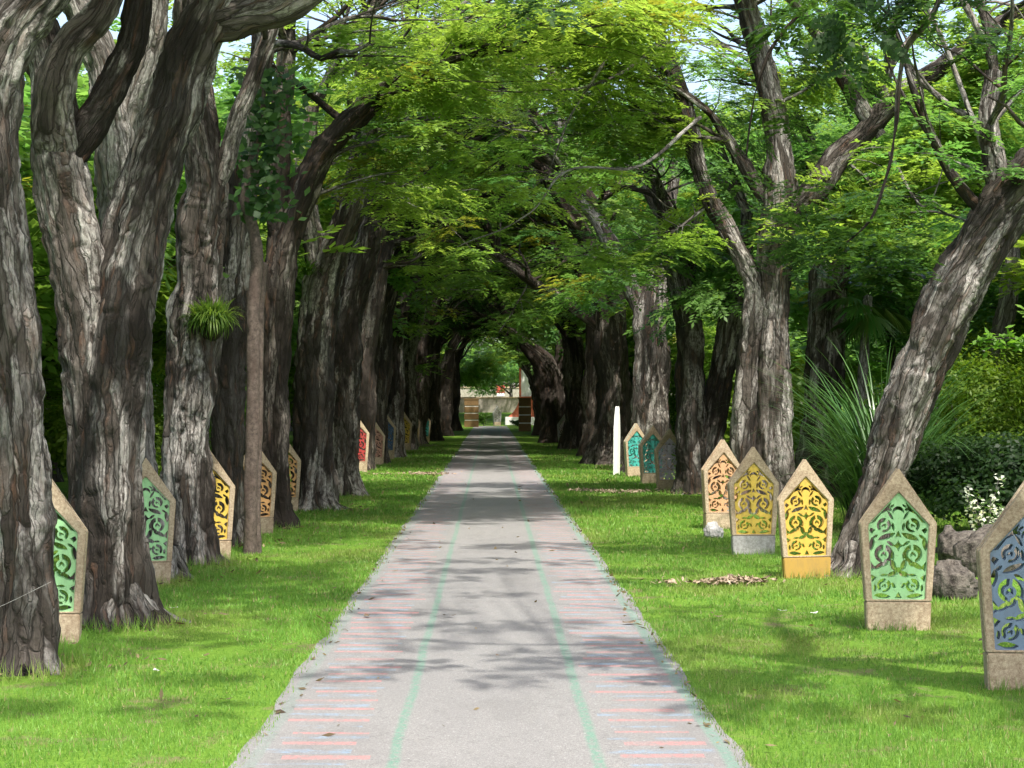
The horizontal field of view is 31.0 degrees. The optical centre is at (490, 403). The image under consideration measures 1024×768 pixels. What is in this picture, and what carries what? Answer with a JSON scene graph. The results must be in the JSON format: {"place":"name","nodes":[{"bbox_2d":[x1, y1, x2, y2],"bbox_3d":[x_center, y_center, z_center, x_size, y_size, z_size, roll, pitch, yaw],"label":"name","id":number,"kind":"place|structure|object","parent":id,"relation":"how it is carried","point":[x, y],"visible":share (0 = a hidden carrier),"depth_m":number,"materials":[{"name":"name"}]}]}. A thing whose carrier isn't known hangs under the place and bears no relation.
{"place":"outdoors","nodes":[
{"label":"outdoors","id":0,"kind":"place"},
{"bbox_2d":[229,426,752,767],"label":"path","id":1,"kind":"structure","parent":0,"point":[574,673],"depth_m":12.09,"materials":[{"name":"concrete"}]},
{"bbox_2d":[0,467,982,767],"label":"leaf debris","id":2,"kind":"object","parent":1,"relation":"on","point":[440,547],"visible":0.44,"depth_m":15.15,"materials":[{"name":"brown plant"}]},
{"bbox_2d":[0,406,1023,767],"bbox_3d":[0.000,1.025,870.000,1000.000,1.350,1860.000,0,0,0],"label":"lawn","id":3,"kind":"structure","parent":0,"point":[234,650],"depth_m":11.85,"materials":[{"name":"green plant"}]},
{"bbox_2d":[0,0,70,677],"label":"avenue tree","id":4,"kind":"object","parent":3,"relation":"on","point":[30,628],"visible":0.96,"depth_m":11.66,"materials":[{"name":"grey plant"}]},
{"bbox_2d":[51,479,87,643],"bbox_3d":[-3.144,1.141,13.100,0.564,1.277,0.127,0,0,-4],"label":"carved panel","id":5,"kind":"object","parent":3,"relation":"on","point":[70,620],"visible":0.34,"depth_m":13.06,"materials":[{"name":"stone"}]},
{"bbox_2d":[19,131,168,374],"bbox_3d":[-9.372,-1.112,24.877,11.040,5.824,10.720,0,0,0],"label":"background tree","id":6,"kind":"object","parent":3,"relation":"on","point":[38,267],"visible":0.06,"depth_m":23.74,"materials":[{"name":"green plant"}]},
{"bbox_2d":[43,400,162,476],"bbox_3d":[-5.968,0.695,27.017,2.898,2.136,2.147,0,0,0],"label":"shrub","id":7,"kind":"object","parent":3,"relation":"on","point":[55,429],"visible":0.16,"depth_m":26.34,"materials":[{"name":"green plant"}]},
{"bbox_2d":[47,358,164,478],"bbox_3d":[-7.003,-0.091,33.928,3.320,3.710,2.936,0,0,0],"label":"shrub","id":8,"kind":"object","parent":3,"relation":"on","point":[160,404],"visible":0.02,"depth_m":33.79,"materials":[{"name":"green plant"}]},
{"bbox_2d":[41,243,176,478],"bbox_3d":[-8.814,-0.924,33.818,10.304,5.436,10.005,0,0,0],"label":"background tree","id":9,"kind":"object","parent":3,"relation":"on","point":[154,386],"visible":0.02,"depth_m":32.99,"materials":[{"name":"green plant"}]},
{"bbox_2d":[26,195,229,346],"bbox_3d":[-9.378,-0.924,19.926,10.304,5.436,10.005,0,0,23],"label":"background tree","id":10,"kind":"object","parent":3,"relation":"on","point":[39,250],"visible":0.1,"depth_m":21.65,"materials":[{"name":"green plant"}]},
{"bbox_2d":[63,0,193,579],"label":"avenue tree","id":11,"kind":"object","parent":3,"relation":"on","point":[111,151],"visible":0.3,"depth_m":17.78,"materials":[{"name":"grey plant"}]},
{"bbox_2d":[142,458,175,584],"bbox_3d":[-3.236,1.146,17.350,0.558,1.264,0.125,0,0,-10],"label":"carved panel","id":12,"kind":"object","parent":3,"relation":"on","point":[150,476],"visible":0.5,"depth_m":17.32,"materials":[{"name":"stone"}]},
{"bbox_2d":[26,0,322,631],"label":"avenue tree","id":13,"kind":"object","parent":3,"relation":"on","point":[105,283],"visible":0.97,"depth_m":14.02,"materials":[{"name":"grey plant"}]},
{"bbox_2d":[29,183,370,412],"bbox_3d":[-8.010,-1.049,28.978,12.037,5.710,11.582,0,0,-14],"label":"background tree","id":14,"kind":"object","parent":3,"relation":"on","point":[158,351],"visible":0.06,"depth_m":29.28,"materials":[{"name":"green plant"}]},
{"bbox_2d":[160,0,278,566],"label":"avenue tree","id":15,"kind":"object","parent":3,"relation":"on","point":[187,477],"visible":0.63,"depth_m":19.30,"materials":[{"name":"grey plant"}]},
{"bbox_2d":[180,293,244,340],"bbox_3d":[-2.908,-0.886,19.133,0.756,0.515,0.796,0,0,0],"label":"tree fern clump","id":16,"kind":"object","parent":15,"relation":"attached to","point":[211,319],"visible":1,"depth_m":19.04,"materials":[{"name":"green plant"}]},
{"bbox_2d":[19,72,424,309],"bbox_3d":[-10.153,-2.100,26.614,15.412,7.875,18.247,0,0,36],"label":"background tree","id":17,"kind":"object","parent":3,"relation":"on","point":[82,95],"visible":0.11,"depth_m":25.75,"materials":[{"name":"green plant"}]},
{"bbox_2d":[211,452,234,558],"bbox_3d":[-3.054,1.135,20.000,0.569,1.290,0.128,0,0,-14],"label":"carved panel","id":18,"kind":"object","parent":3,"relation":"on","point":[223,476],"visible":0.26,"depth_m":19.99,"materials":[{"name":"stone"}]},
{"bbox_2d":[24,41,431,295],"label":"background tree","id":19,"kind":"object","parent":3,"relation":"on","point":[228,70],"depth_m":99.75,"materials":[{"name":"green plant"}]},
{"bbox_2d":[25,23,490,290],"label":"background tree","id":20,"kind":"object","parent":3,"relation":"on","point":[327,213],"depth_m":50.20,"materials":[{"name":"green plant"}]},
{"bbox_2d":[243,452,276,533],"bbox_3d":[-3.065,1.135,24.000,0.569,1.290,0.128,0,0,-10],"label":"carved panel","id":21,"kind":"object","parent":3,"relation":"on","point":[267,522],"visible":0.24,"depth_m":23.98,"materials":[{"name":"stone"}]},
{"bbox_2d":[219,66,309,553],"bbox_3d":[-2.564,-1.049,20.904,1.094,5.600,0.963,0,0,0],"label":"tree","id":22,"kind":"object","parent":3,"relation":"on","point":[249,211],"visible":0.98,"depth_m":20.84,"materials":[{"name":"green plant"}]},
{"bbox_2d":[28,66,556,452],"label":"background tree","id":23,"kind":"object","parent":3,"relation":"on","point":[474,257],"depth_m":62.57,"materials":[{"name":"green plant"}]},
{"bbox_2d":[288,443,300,510],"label":"carved panel","id":24,"kind":"object","parent":3,"relation":"on","point":[297,460],"visible":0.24,"depth_m":28.97,"materials":[{"name":"stone"}]},
{"bbox_2d":[152,258,439,389],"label":"background tree","id":25,"kind":"object","parent":3,"relation":"on","point":[294,336],"visible":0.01,"depth_m":53.04,"materials":[{"name":"green plant"}]},
{"bbox_2d":[162,300,451,388],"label":"background tree","id":26,"kind":"object","parent":3,"relation":"on","point":[423,367],"visible":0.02,"depth_m":67.30,"materials":[{"name":"green plant"}]},
{"bbox_2d":[211,0,468,546],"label":"avenue tree","id":27,"kind":"object","parent":3,"relation":"on","point":[228,431],"visible":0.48,"depth_m":22.11,"materials":[{"name":"grey plant"}]},
{"bbox_2d":[174,47,525,300],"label":"background tree","id":28,"kind":"object","parent":3,"relation":"on","point":[399,287],"visible":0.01,"depth_m":47.36,"materials":[{"name":"green plant"}]},
{"bbox_2d":[358,421,368,471],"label":"carved panel","id":29,"kind":"object","parent":3,"relation":"on","point":[362,465],"visible":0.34,"depth_m":45.48,"materials":[{"name":"stone"}]},
{"bbox_2d":[375,423,384,464],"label":"carved panel","id":30,"kind":"object","parent":3,"relation":"on","point":[380,458],"visible":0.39,"depth_m":50.61,"materials":[{"name":"stone"}]},
{"bbox_2d":[387,415,395,458],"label":"carved panel","id":31,"kind":"object","parent":3,"relation":"on","point":[391,452],"visible":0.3,"depth_m":56.00,"materials":[{"name":"stone"}]},
{"bbox_2d":[259,0,562,510],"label":"avenue tree","id":32,"kind":"object","parent":3,"relation":"on","point":[313,386],"visible":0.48,"depth_m":29.35,"materials":[{"name":"green plant"}]},
{"bbox_2d":[309,0,562,496],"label":"avenue tree","id":33,"kind":"object","parent":3,"relation":"on","point":[358,279],"visible":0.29,"depth_m":33.78,"materials":[{"name":"green plant"}]},
{"bbox_2d":[167,0,731,529],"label":"avenue tree","id":34,"kind":"object","parent":3,"relation":"on","point":[489,42],"visible":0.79,"depth_m":25.02,"materials":[{"name":"green plant"}]},
{"bbox_2d":[228,0,681,464],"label":"avenue tree","id":35,"kind":"object","parent":3,"relation":"on","point":[611,365],"visible":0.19,"depth_m":50.69,"materials":[{"name":"green plant"}]},
{"bbox_2d":[264,0,646,470],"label":"avenue tree","id":36,"kind":"object","parent":3,"relation":"on","point":[372,315],"visible":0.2,"depth_m":46.78,"materials":[{"name":"green plant"}]},
{"bbox_2d":[230,10,709,463],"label":"avenue tree","id":37,"kind":"object","parent":3,"relation":"on","point":[383,362],"visible":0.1,"depth_m":51.27,"materials":[{"name":"green plant"}]},
{"bbox_2d":[464,399,478,426],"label":"gate pillar","id":38,"kind":"structure","parent":3,"relation":"on","point":[471,411],"depth_m":131.49,"materials":[{"name":"brown paint"}]},
{"bbox_2d":[440,344,518,390],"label":"background tree","id":39,"kind":"object","parent":3,"relation":"on","point":[474,372],"visible":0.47,"depth_m":166.83,"materials":[{"name":"green plant"}]},
{"bbox_2d":[420,288,550,435],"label":"avenue tree","id":40,"kind":"object","parent":3,"relation":"on","point":[536,409],"visible":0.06,"depth_m":97.52,"materials":[{"name":"brown plant"}]},
{"bbox_2d":[460,357,518,396],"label":"background tree","id":41,"kind":"object","parent":3,"relation":"on","point":[511,369],"visible":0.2,"depth_m":181.85,"materials":[{"name":"green plant"}]},
{"bbox_2d":[451,295,528,430],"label":"avenue tree","id":42,"kind":"object","parent":3,"relation":"on","point":[456,425],"visible":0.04,"depth_m":113.69,"materials":[{"name":"brown plant"}]},
{"bbox_2d":[345,0,638,457],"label":"avenue tree","id":43,"kind":"object","parent":3,"relation":"on","point":[396,399],"visible":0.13,"depth_m":57.75,"materials":[{"name":"green plant"}]},
{"bbox_2d":[440,212,546,435],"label":"avenue tree","id":44,"kind":"object","parent":3,"relation":"on","point":[446,390],"visible":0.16,"depth_m":95.67,"materials":[{"name":"brown plant"}]},
{"bbox_2d":[421,145,578,442],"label":"avenue tree","id":45,"kind":"object","parent":3,"relation":"on","point":[548,384],"visible":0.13,"depth_m":79.61,"materials":[{"name":"brown plant"}]},
{"bbox_2d":[403,96,631,449],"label":"avenue tree","id":46,"kind":"object","parent":3,"relation":"on","point":[411,409],"visible":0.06,"depth_m":66.70,"materials":[{"name":"green plant"}]},
{"bbox_2d":[426,203,608,440],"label":"avenue tree","id":47,"kind":"object","parent":3,"relation":"on","point":[437,344],"visible":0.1,"depth_m":83.67,"materials":[{"name":"green plant"}]},
{"bbox_2d":[505,368,534,424],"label":"monument","id":48,"kind":"object","parent":3,"relation":"on","point":[524,389],"visible":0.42,"depth_m":145.54,"materials":[{"name":"white paint"}]},
{"bbox_2d":[415,164,626,444],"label":"avenue tree","id":49,"kind":"object","parent":3,"relation":"on","point":[423,350],"visible":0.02,"depth_m":75.73,"materials":[{"name":"green plant"}]},
{"bbox_2d":[518,398,531,430],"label":"gate pillar","id":50,"kind":"structure","parent":3,"relation":"on","point":[524,414],"depth_m":111.62,"materials":[{"name":"brown paint"}]},
{"bbox_2d":[433,166,629,449],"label":"avenue tree","id":51,"kind":"object","parent":3,"relation":"on","point":[573,370],"visible":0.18,"depth_m":67.73,"materials":[{"name":"green plant"}]},
{"bbox_2d":[354,0,709,472],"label":"avenue tree","id":52,"kind":"object","parent":3,"relation":"on","point":[649,405],"visible":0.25,"depth_m":45.18,"materials":[{"name":"green plant"}]},
{"bbox_2d":[460,380,671,396],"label":"boundary wall","id":53,"kind":"structure","parent":3,"relation":"on","point":[463,392],"depth_m":204.85,"materials":[{"name":"paint"}]},
{"bbox_2d":[482,322,670,382],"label":"background tree","id":54,"kind":"object","parent":3,"relation":"on","point":[514,354],"depth_m":93.58,"materials":[{"name":"green plant"}]},
{"bbox_2d":[449,0,735,456],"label":"avenue tree","id":55,"kind":"object","parent":3,"relation":"on","point":[587,395],"visible":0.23,"depth_m":58.69,"materials":[{"name":"green plant"}]},
{"bbox_2d":[477,30,749,494],"bbox_3d":[1.812,-2.818,34.678,6.032,9.200,5.622,0,0,0],"label":"avenue tree","id":56,"kind":"object","parent":3,"relation":"on","point":[691,411],"visible":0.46,"depth_m":34.53,"materials":[{"name":"green plant"}]},
{"bbox_2d":[569,486,662,492],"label":"leaf litter","id":57,"kind":"object","parent":3,"relation":"on","point":[603,490],"visible":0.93,"depth_m":35.02,"materials":[{"name":"brown plant"}]},
{"bbox_2d":[613,407,619,474],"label":"pointed slab","id":58,"kind":"structure","parent":3,"relation":"on","point":[616,451],"depth_m":43.94,"materials":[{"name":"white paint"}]},
{"bbox_2d":[459,397,801,412],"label":"wall","id":59,"kind":"structure","parent":3,"relation":"on","point":[503,404],"depth_m":175.85,"materials":[{"name":"concrete"}]},
{"bbox_2d":[623,423,646,476],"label":"carved panel","id":60,"kind":"object","parent":3,"relation":"on","point":[634,468],"visible":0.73,"depth_m":42.94,"materials":[{"name":"stone"}]},
{"bbox_2d":[638,425,665,483],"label":"carved panel","id":61,"kind":"object","parent":3,"relation":"on","point":[650,475],"visible":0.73,"depth_m":38.94,"materials":[{"name":"stone"}]},
{"bbox_2d":[523,301,802,402],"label":"background tree","id":62,"kind":"object","parent":3,"relation":"on","point":[553,332],"visible":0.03,"depth_m":76.15,"materials":[{"name":"green plant"}]},
{"bbox_2d":[654,429,676,491],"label":"carved panel","id":63,"kind":"object","parent":3,"relation":"on","point":[668,437],"visible":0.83,"depth_m":35.55,"materials":[{"name":"stone"}]},
{"bbox_2d":[506,113,843,410],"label":"background tree","id":64,"kind":"object","parent":3,"relation":"on","point":[822,127],"depth_m":66.95,"materials":[{"name":"green plant"}]},
{"bbox_2d":[630,334,733,444],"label":"shrub","id":65,"kind":"object","parent":3,"relation":"on","point":[672,388],"visible":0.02,"depth_m":57.93,"materials":[{"name":"green plant"}]},
{"bbox_2d":[346,0,1023,514],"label":"avenue tree","id":66,"kind":"object","parent":3,"relation":"on","point":[764,328],"visible":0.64,"depth_m":28.42,"materials":[{"name":"green plant"}]},
{"bbox_2d":[569,87,811,486],"bbox_3d":[3.630,-2.227,34.638,4.047,8.129,4.003,0,0,-19],"label":"avenue tree","id":67,"kind":"object","parent":3,"relation":"on","point":[727,309],"visible":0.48,"depth_m":34.78,"materials":[{"name":"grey plant"}]},
{"bbox_2d":[430,69,960,282],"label":"background tree","id":68,"kind":"object","parent":3,"relation":"on","point":[743,114],"visible":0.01,"depth_m":92.90,"materials":[{"name":"green plant"}]},
{"bbox_2d":[491,87,912,339],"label":"background tree","id":69,"kind":"object","parent":3,"relation":"on","point":[579,323],"depth_m":63.92,"materials":[{"name":"green plant"}]},
{"bbox_2d":[568,307,856,424],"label":"background tree","id":70,"kind":"object","parent":3,"relation":"on","point":[628,328],"visible":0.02,"depth_m":60.71,"materials":[{"name":"green plant"}]},
{"bbox_2d":[640,573,785,584],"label":"leaf litter","id":71,"kind":"object","parent":3,"relation":"on","point":[730,579],"visible":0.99,"depth_m":17.24,"materials":[{"name":"brown plant"}]},
{"bbox_2d":[703,521,723,537],"bbox_3d":[2.807,1.618,23.308,0.263,0.260,0.203,0,0,0],"label":"boulder","id":72,"kind":"object","parent":3,"relation":"on","point":[713,529],"visible":0.84,"depth_m":23.25,"materials":[{"name":"white stone"}]},
{"bbox_2d":[701,439,741,528],"bbox_3d":[3.125,1.135,25.002,0.569,1.290,0.128,1,0,-14],"label":"carved panel","id":73,"kind":"object","parent":3,"relation":"on","point":[722,451],"visible":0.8,"depth_m":24.95,"materials":[{"name":"stone"}]},
{"bbox_2d":[540,98,935,289],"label":"background tree","id":74,"kind":"object","parent":3,"relation":"on","point":[837,130],"depth_m":56.28,"materials":[{"name":"green plant"}]},
{"bbox_2d":[727,447,778,554],"bbox_3d":[2.952,1.135,20.800,0.569,1.290,0.128,0,0,-2],"label":"carved panel","id":75,"kind":"object","parent":3,"relation":"on","point":[749,540],"visible":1,"depth_m":20.75,"materials":[{"name":"stone"}]},
{"bbox_2d":[485,0,1023,297],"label":"avenue tree","id":76,"kind":"object","parent":3,"relation":"on","point":[827,44],"visible":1,"depth_m":9.78,"materials":[{"name":"green plant"}]},
{"bbox_2d":[596,260,917,394],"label":"background tree","id":77,"kind":"object","parent":3,"relation":"on","point":[709,332],"visible":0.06,"depth_m":47.99,"materials":[{"name":"green plant"}]},
{"bbox_2d":[710,337,804,470],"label":"shrub","id":78,"kind":"object","parent":3,"relation":"on","point":[798,405],"visible":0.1,"depth_m":43.56,"materials":[{"name":"green plant"}]},
{"bbox_2d":[529,57,1023,290],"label":"background tree","id":79,"kind":"object","parent":3,"relation":"on","point":[734,205],"visible":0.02,"depth_m":53.75,"materials":[{"name":"green plant"}]},
{"bbox_2d":[555,65,1007,429],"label":"background tree","id":80,"kind":"object","parent":3,"relation":"on","point":[712,84],"visible":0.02,"depth_m":99.29,"materials":[{"name":"green plant"}]},
{"bbox_2d":[776,459,833,577],"bbox_3d":[3.064,1.160,18.000,0.544,1.232,0.122,-1,0,-2],"label":"carved panel","id":81,"kind":"object","parent":3,"relation":"on","point":[804,475],"visible":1,"depth_m":17.95,"materials":[{"name":"stone"}]},
{"bbox_2d":[665,0,1012,497],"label":"avenue tree","id":82,"kind":"object","parent":3,"relation":"on","point":[820,324],"visible":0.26,"depth_m":33.22,"materials":[{"name":"green plant"}]},
{"bbox_2d":[697,234,1023,405],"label":"background tree","id":83,"kind":"object","parent":3,"relation":"on","point":[799,307],"visible":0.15,"depth_m":35.90,"materials":[{"name":"green plant"}]},
{"bbox_2d":[803,269,920,466],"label":"palm tree","id":84,"kind":"object","parent":3,"relation":"on","point":[869,321],"visible":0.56,"depth_m":32.82,"materials":[{"name":"green plant"}]},
{"bbox_2d":[707,64,1023,488],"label":"background tree","id":85,"kind":"object","parent":3,"relation":"on","point":[1005,313],"visible":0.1,"depth_m":32.34,"materials":[{"name":"green plant"}]},
{"bbox_2d":[716,328,1020,527],"bbox_3d":[5.354,0.199,25.058,5.068,2.962,5.305,0,0,0],"label":"strap leaf plant","id":86,"kind":"object","parent":3,"relation":"on","point":[850,434],"visible":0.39,"depth_m":24.64,"materials":[{"name":"green plant"}]},
{"bbox_2d":[766,410,972,528],"bbox_3d":[4.912,0.867,24.553,3.378,1.624,3.507,0,0,0],"label":"strap leaf plant","id":87,"kind":"object","parent":3,"relation":"on","point":[848,487],"visible":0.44,"depth_m":24.25,"materials":[{"name":"green plant"}]},
{"bbox_2d":[748,191,990,332],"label":"background tree","id":88,"kind":"object","parent":3,"relation":"on","point":[891,237],"visible":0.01,"depth_m":42.92,"materials":[{"name":"green plant"}]},
{"bbox_2d":[724,0,1023,577],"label":"avenue tree","id":89,"kind":"object","parent":3,"relation":"on","point":[972,256],"visible":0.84,"depth_m":18.11,"materials":[{"name":"green plant"}]},
{"bbox_2d":[849,253,932,375],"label":"palm tree","id":90,"kind":"object","parent":3,"relation":"on","point":[901,311],"visible":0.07,"depth_m":35.91,"materials":[{"name":"green plant"}]},
{"bbox_2d":[858,468,936,630],"bbox_3d":[3.058,1.135,13.900,0.569,1.290,0.128,0,0,3],"label":"carved panel","id":91,"kind":"object","parent":3,"relation":"on","point":[897,489],"visible":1,"depth_m":13.85,"materials":[{"name":"stone"}]},
{"bbox_2d":[792,377,1010,516],"bbox_3d":[6.023,0.627,26.830,4.120,2.105,3.664,0,0,-44],"label":"strap leaf plant","id":92,"kind":"object","parent":3,"relation":"on","point":[938,431],"visible":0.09,"depth_m":26.66,"materials":[{"name":"green plant"}]},
{"bbox_2d":[861,345,1023,510],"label":"shrub","id":93,"kind":"object","parent":3,"relation":"on","point":[1011,424],"visible":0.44,"depth_m":28.52,"materials":[{"name":"green plant"}]},
{"bbox_2d":[874,79,1023,328],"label":"background tree","id":94,"kind":"object","parent":3,"relation":"on","point":[943,188],"visible":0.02,"depth_m":38.06,"materials":[{"name":"green plant"}]},
{"bbox_2d":[935,525,974,560],"bbox_3d":[4.878,1.540,19.200,0.542,0.552,0.515,0,0,44],"label":"boulder","id":95,"kind":"object","parent":3,"relation":"on","point":[949,535],"visible":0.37,"depth_m":19.07,"materials":[{"name":"stone"}]},
{"bbox_2d":[932,559,978,599],"bbox_3d":[4.014,1.564,16.114,0.481,0.418,0.374,0,0,0],"label":"boulder","id":96,"kind":"object","parent":3,"relation":"on","point":[952,578],"visible":0.69,"depth_m":15.98,"materials":[{"name":"stone"}]},
{"bbox_2d":[906,431,1023,530],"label":"shrub","id":97,"kind":"object","parent":3,"relation":"on","point":[1005,460],"visible":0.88,"depth_m":23.56,"materials":[{"name":"green plant"}]},
{"bbox_2d":[931,333,1023,493],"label":"shrub","id":98,"kind":"object","parent":3,"relation":"on","point":[995,360],"visible":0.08,"depth_m":29.55,"materials":[{"name":"green plant"}]},
{"bbox_2d":[937,304,1023,419],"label":"shrub","id":99,"kind":"object","parent":3,"relation":"on","point":[971,350],"visible":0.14,"depth_m":33.06,"materials":[{"name":"green plant"}]},
{"bbox_2d":[959,473,1004,530],"bbox_3d":[5.291,1.236,19.784,0.541,0.971,0.376,0,0,0],"label":"flowering plant","id":100,"kind":"object","parent":3,"relation":"on","point":[978,520],"visible":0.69,"depth_m":19.80,"materials":[{"name":"white plant"}]},
{"bbox_2d":[942,236,1023,316],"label":"background tree","id":101,"kind":"object","parent":3,"relation":"on","point":[1020,242],"visible":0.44,"depth_m":29.88,"materials":[{"name":"green plant"}]},
{"bbox_2d":[953,524,1021,576],"bbox_3d":[4.918,1.510,18.185,0.716,0.642,0.502,0,0,25],"label":"boulder","id":102,"kind":"object","parent":3,"relation":"on","point":[964,550],"visible":0.34,"depth_m":18.05,"materials":[{"name":"stone"}]},
{"bbox_2d":[958,232,1023,335],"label":"background tree","id":103,"kind":"object","parent":3,"relation":"on","point":[982,317],"visible":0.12,"depth_m":32.01,"materials":[{"name":"green plant"}]},
{"bbox_2d":[968,325,1023,357],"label":"leafy shoot","id":104,"kind":"object","parent":3,"relation":"on","point":[1017,342],"visible":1,"depth_m":16.00,"materials":[{"name":"green plant"}]},
{"bbox_2d":[976,481,1023,690],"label":"carved panel","id":105,"kind":"object","parent":3,"relation":"on","point":[1004,663],"visible":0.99,"depth_m":10.96,"materials":[{"name":"stone"}]},
{"bbox_2d":[24,0,1023,403],"label":"sky","id":106,"kind":"structure","parent":0,"point":[313,24],"materials":[{"name":"white"}]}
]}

